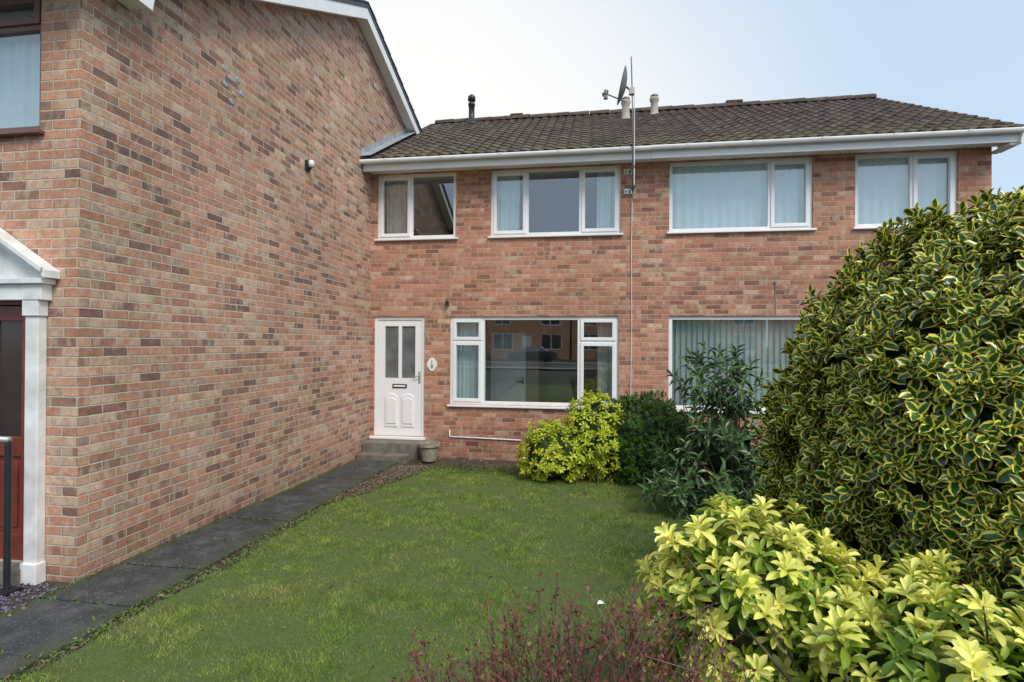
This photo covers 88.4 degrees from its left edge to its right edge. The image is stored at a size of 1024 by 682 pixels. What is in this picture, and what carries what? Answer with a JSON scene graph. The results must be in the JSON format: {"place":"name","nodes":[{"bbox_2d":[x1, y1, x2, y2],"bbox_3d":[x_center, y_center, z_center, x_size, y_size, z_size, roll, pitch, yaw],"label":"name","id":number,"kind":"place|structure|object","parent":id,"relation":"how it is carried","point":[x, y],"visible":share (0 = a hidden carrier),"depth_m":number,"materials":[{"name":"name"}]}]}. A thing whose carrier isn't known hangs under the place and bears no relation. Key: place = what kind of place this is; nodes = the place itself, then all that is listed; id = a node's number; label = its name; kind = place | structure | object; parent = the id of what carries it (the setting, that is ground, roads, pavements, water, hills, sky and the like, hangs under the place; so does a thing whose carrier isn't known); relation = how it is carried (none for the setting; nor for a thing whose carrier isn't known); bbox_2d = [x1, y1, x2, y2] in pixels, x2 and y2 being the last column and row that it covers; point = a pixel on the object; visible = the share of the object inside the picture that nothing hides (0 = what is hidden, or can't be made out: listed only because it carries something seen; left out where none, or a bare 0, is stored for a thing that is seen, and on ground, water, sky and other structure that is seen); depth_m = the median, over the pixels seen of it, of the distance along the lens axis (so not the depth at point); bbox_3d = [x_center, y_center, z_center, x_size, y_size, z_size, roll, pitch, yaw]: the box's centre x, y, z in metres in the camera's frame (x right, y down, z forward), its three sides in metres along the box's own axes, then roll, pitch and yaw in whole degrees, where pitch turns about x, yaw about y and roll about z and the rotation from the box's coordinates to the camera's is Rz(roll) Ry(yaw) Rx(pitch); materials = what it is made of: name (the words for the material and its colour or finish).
{"place":"outdoors","nodes":[
{"label":"outdoors","id":0,"kind":"place"},
{"bbox_2d":[0,581,72,613],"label":"front yard","id":1,"kind":"structure","parent":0,"point":[54,585],"depth_m":3.81,"materials":[{"name":"soil"}]},
{"bbox_2d":[0,436,22,595],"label":"handrail","id":2,"kind":"object","parent":1,"relation":"on","point":[8,588],"visible":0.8,"depth_m":3.76,"materials":[{"name":"black metal"}]},
{"bbox_2d":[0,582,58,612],"bbox_3d":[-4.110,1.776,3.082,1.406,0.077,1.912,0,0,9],"label":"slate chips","id":3,"kind":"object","parent":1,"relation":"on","point":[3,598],"visible":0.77,"depth_m":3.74,"materials":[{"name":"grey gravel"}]},
{"bbox_2d":[0,460,397,681],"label":"path","id":4,"kind":"structure","parent":0,"point":[37,627],"depth_m":4.07,"materials":[{"name":"grey concrete"}]},
{"bbox_2d":[7,468,863,681],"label":"lawn","id":5,"kind":"structure","parent":0,"point":[113,668],"depth_m":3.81,"materials":[{"name":"green plant"}]},
{"bbox_2d":[516,388,625,484],"bbox_3d":[0.879,1.315,7.368,1.658,1.340,1.076,0,0,9],"label":"lime shrub","id":6,"kind":"object","parent":5,"relation":"on","point":[578,447],"visible":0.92,"depth_m":7.14,"materials":[{"name":"green plant"}]},
{"bbox_2d":[389,572,756,681],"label":"maroon shrub","id":7,"kind":"object","parent":5,"relation":"on","point":[508,675],"visible":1,"depth_m":1.54,"materials":[{"name":"red plant"}]},
{"bbox_2d":[366,0,1023,197],"label":"sky","id":8,"kind":"structure","parent":0,"point":[514,56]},
{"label":"ground","id":9,"kind":"structure","parent":0,"visible":0},
{"bbox_2d":[0,0,421,584],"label":"brick house","id":10,"kind":"structure","parent":9,"relation":"on","point":[185,257],"depth_m":4.93,"materials":[{"name":"brick"}]},
{"bbox_2d":[0,306,25,560],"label":"door","id":11,"kind":"structure","parent":10,"relation":"in","point":[12,322],"depth_m":4.10,"materials":[{"name":"brown wood"}]},
{"bbox_2d":[0,8,39,127],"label":"curtain","id":12,"kind":"object","parent":10,"relation":"hanging from","point":[19,81],"visible":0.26,"depth_m":4.24,"materials":[{"name":"white fabric"}]},
{"bbox_2d":[0,0,44,137],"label":"window","id":13,"kind":"structure","parent":10,"relation":"in","point":[26,26],"depth_m":4.08,"materials":[{"name":"brown plastic"}]},
{"bbox_2d":[305,160,314,171],"bbox_3d":[-2.715,-2.363,7.095,0.111,0.150,0.100,0,0,9],"label":"security light","id":14,"kind":"object","parent":10,"relation":"attached to","point":[309,165],"visible":1,"depth_m":7.07,"materials":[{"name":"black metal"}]},
{"bbox_2d":[0,456,775,681],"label":"flower bed","id":15,"kind":"object","parent":9,"relation":"on","point":[450,461],"depth_m":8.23,"materials":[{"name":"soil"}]},
{"bbox_2d":[8,465,438,681],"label":"gravel","id":16,"kind":"structure","parent":15,"relation":"on","point":[359,490],"depth_m":4.87,"materials":[{"name":"gravel"}]},
{"bbox_2d":[0,459,540,681],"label":"weeds","id":17,"kind":"object","parent":15,"relation":"on","point":[77,640],"visible":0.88,"depth_m":4.25,"materials":[{"name":"green plant"}]},
{"bbox_2d":[357,439,423,463],"bbox_3d":[-2.024,1.857,8.809,0.970,0.330,0.556,0,0,9],"label":"doorstep","id":18,"kind":"object","parent":15,"relation":"on","point":[401,451],"visible":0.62,"depth_m":8.72,"materials":[{"name":"concrete"}]},
{"bbox_2d":[418,441,439,461],"bbox_3d":[-1.347,1.800,8.568,0.360,0.290,0.360,0,0,9],"label":"plant pot","id":19,"kind":"object","parent":15,"relation":"on","point":[429,451],"visible":0.99,"depth_m":8.46,"materials":[{"name":"stone"}]},
{"bbox_2d":[605,389,696,484],"bbox_3d":[1.861,1.325,7.353,1.497,1.332,1.169,0,0,9],"label":"dense green shrub","id":20,"kind":"object","parent":15,"relation":"on","point":[644,415],"visible":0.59,"depth_m":7.01,"materials":[{"name":"green plant"}]},
{"bbox_2d":[631,341,788,520],"bbox_3d":[2.414,1.071,6.102,2.085,2.170,1.761,0,0,9],"label":"long leaved shrub","id":21,"kind":"object","parent":15,"relation":"on","point":[723,453],"visible":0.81,"depth_m":6.03,"materials":[{"name":"green plant"}]},
{"bbox_2d":[623,492,1023,681],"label":"yellow shrub","id":22,"kind":"object","parent":15,"relation":"on","point":[788,617],"visible":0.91,"depth_m":1.88,"materials":[{"name":"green plant"}]},
{"bbox_2d":[750,185,1023,679],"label":"variegated bush","id":23,"kind":"object","parent":15,"relation":"on","point":[897,401],"visible":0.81,"depth_m":2.50,"materials":[{"name":"green plant"}]},
{"bbox_2d":[359,94,651,460],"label":"terraced house","id":24,"kind":"structure","parent":9,"relation":"on","point":[544,290],"depth_m":8.96,"materials":[{"name":"red brick"}]},
{"bbox_2d":[387,181,407,233],"bbox_3d":[-1.993,-2.326,9.311,0.460,1.060,0.080,0,0,9],"label":"curtain","id":25,"kind":"object","parent":24,"relation":"hanging from","point":[397,198],"visible":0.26,"depth_m":9.32,"materials":[{"name":"white fabric"}]},
{"bbox_2d":[378,320,421,435],"bbox_3d":[-1.946,0.641,9.126,0.786,2.005,0.097,0,0,9],"label":"door","id":26,"kind":"structure","parent":24,"relation":"in","point":[400,341],"depth_m":9.14,"materials":[{"name":"white plastic"}]},
{"bbox_2d":[374,172,457,240],"bbox_3d":[-1.640,-2.307,9.082,1.486,1.155,0.150,0,0,9],"label":"window","id":27,"kind":"structure","parent":24,"relation":"in","point":[409,236],"depth_m":9.11,"materials":[{"name":"white plastic"}]},
{"bbox_2d":[427,357,436,370],"bbox_3d":[-1.367,0.397,8.994,0.178,0.233,0.014,0,0,9],"label":"house number plaque","id":28,"kind":"object","parent":24,"relation":"attached to","point":[431,364],"visible":1,"depth_m":8.99,"materials":[{"name":"white ceramic"}]},
{"bbox_2d":[457,320,485,400],"bbox_3d":[-0.718,0.331,9.107,0.530,1.440,0.056,0,0,9],"label":"curtain","id":29,"kind":"object","parent":24,"relation":"hanging from","point":[467,371],"visible":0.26,"depth_m":9.11,"materials":[{"name":"white fabric"}]},
{"bbox_2d":[497,176,519,230],"bbox_3d":[-0.065,-2.316,9.020,0.400,1.060,0.066,0,0,9],"label":"curtain","id":30,"kind":"object","parent":24,"relation":"hanging from","point":[508,202],"visible":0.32,"depth_m":9.02,"materials":[{"name":"white fabric"}]},
{"bbox_2d":[491,333,525,401],"bbox_3d":[-0.077,0.788,10.116,0.680,1.900,0.110,0,0,9],"label":"interior door","id":31,"kind":"structure","parent":24,"relation":"in","point":[508,350],"depth_m":10.12,"materials":[{"name":"white wood"}]},
{"bbox_2d":[447,316,618,409],"bbox_3d":[0.339,0.352,8.771,2.895,1.527,0.150,0,0,9],"label":"window","id":32,"kind":"structure","parent":24,"relation":"in","point":[613,341],"depth_m":8.79,"materials":[{"name":"white plastic"}]},
{"bbox_2d":[488,165,622,238],"bbox_3d":[0.708,-2.295,8.728,2.225,1.155,0.150,0,0,9],"label":"window","id":33,"kind":"structure","parent":24,"relation":"in","point":[615,231],"depth_m":8.70,"materials":[{"name":"white plastic"}]},
{"bbox_2d":[597,323,611,400],"bbox_3d":[1.579,0.343,8.780,0.310,1.440,0.052,0,0,9],"label":"curtain","id":34,"kind":"object","parent":24,"relation":"hanging from","point":[604,369],"visible":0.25,"depth_m":8.79,"materials":[{"name":"white fabric"}]},
{"bbox_2d":[597,172,614,227],"bbox_3d":[1.587,-2.307,8.771,0.340,1.060,0.066,0,0,9],"label":"curtain","id":35,"kind":"object","parent":24,"relation":"hanging from","point":[605,196],"visible":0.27,"depth_m":8.78,"materials":[{"name":"white fabric"}]},
{"bbox_2d":[624,56,634,394],"bbox_3d":[1.860,-1.723,8.259,0.180,5.230,0.525,0,0,9],"label":"aerial mast","id":36,"kind":"object","parent":24,"relation":"attached to","point":[631,170],"visible":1,"depth_m":8.03,"materials":[{"name":"grey metal"}]},
{"bbox_2d":[602,65,634,104],"bbox_3d":[1.643,-3.895,8.060,0.401,0.554,0.408,1,0,-42],"label":"satellite dish","id":37,"kind":"object","parent":36,"relation":"attached to","point":[622,89],"visible":1,"depth_m":7.99,"materials":[{"name":"grey metal"}]},
{"bbox_2d":[630,93,1023,467],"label":"terraced house","id":38,"kind":"structure","parent":9,"relation":"on","point":[771,270],"depth_m":8.23,"materials":[{"name":"red brick"}]},
{"bbox_2d":[668,316,799,413],"bbox_3d":[3.895,0.371,8.235,2.888,1.527,0.150,0,0,9],"label":"window","id":39,"kind":"structure","parent":38,"relation":"in","point":[671,318],"depth_m":8.37,"materials":[{"name":"white plastic"}]},
{"bbox_2d":[672,163,804,228],"bbox_3d":[3.608,-2.297,8.427,2.060,1.060,0.039,0,0,9],"label":"curtain","id":40,"kind":"object","parent":38,"relation":"hanging from","point":[725,196],"visible":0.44,"depth_m":8.44,"materials":[{"name":"white fabric"}]},
{"bbox_2d":[667,157,816,233],"bbox_3d":[3.582,-2.280,8.295,2.225,1.155,0.150,0,0,9],"label":"window","id":41,"kind":"structure","parent":38,"relation":"in","point":[770,194],"depth_m":8.23,"materials":[{"name":"white plastic"}]},
{"bbox_2d":[672,320,842,406],"bbox_3d":[3.925,0.355,8.408,2.720,1.440,0.060,0,0,9],"label":"vertical blind","id":42,"kind":"object","parent":38,"relation":"hanging from","point":[764,341],"visible":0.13,"depth_m":8.46,"materials":[{"name":"fabric"}]},
{"bbox_2d":[858,157,947,223],"bbox_3d":[5.951,-2.285,8.074,1.340,1.060,0.038,0,0,9],"label":"curtain","id":43,"kind":"object","parent":38,"relation":"hanging from","point":[882,190],"visible":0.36,"depth_m":8.09,"materials":[{"name":"white fabric"}]},
{"bbox_2d":[852,150,956,229],"bbox_3d":[5.927,-2.268,7.941,1.490,1.155,0.150,0,0,9],"label":"window","id":44,"kind":"structure","parent":38,"relation":"in","point":[913,157],"depth_m":7.92,"materials":[{"name":"white plastic"}]}
]}

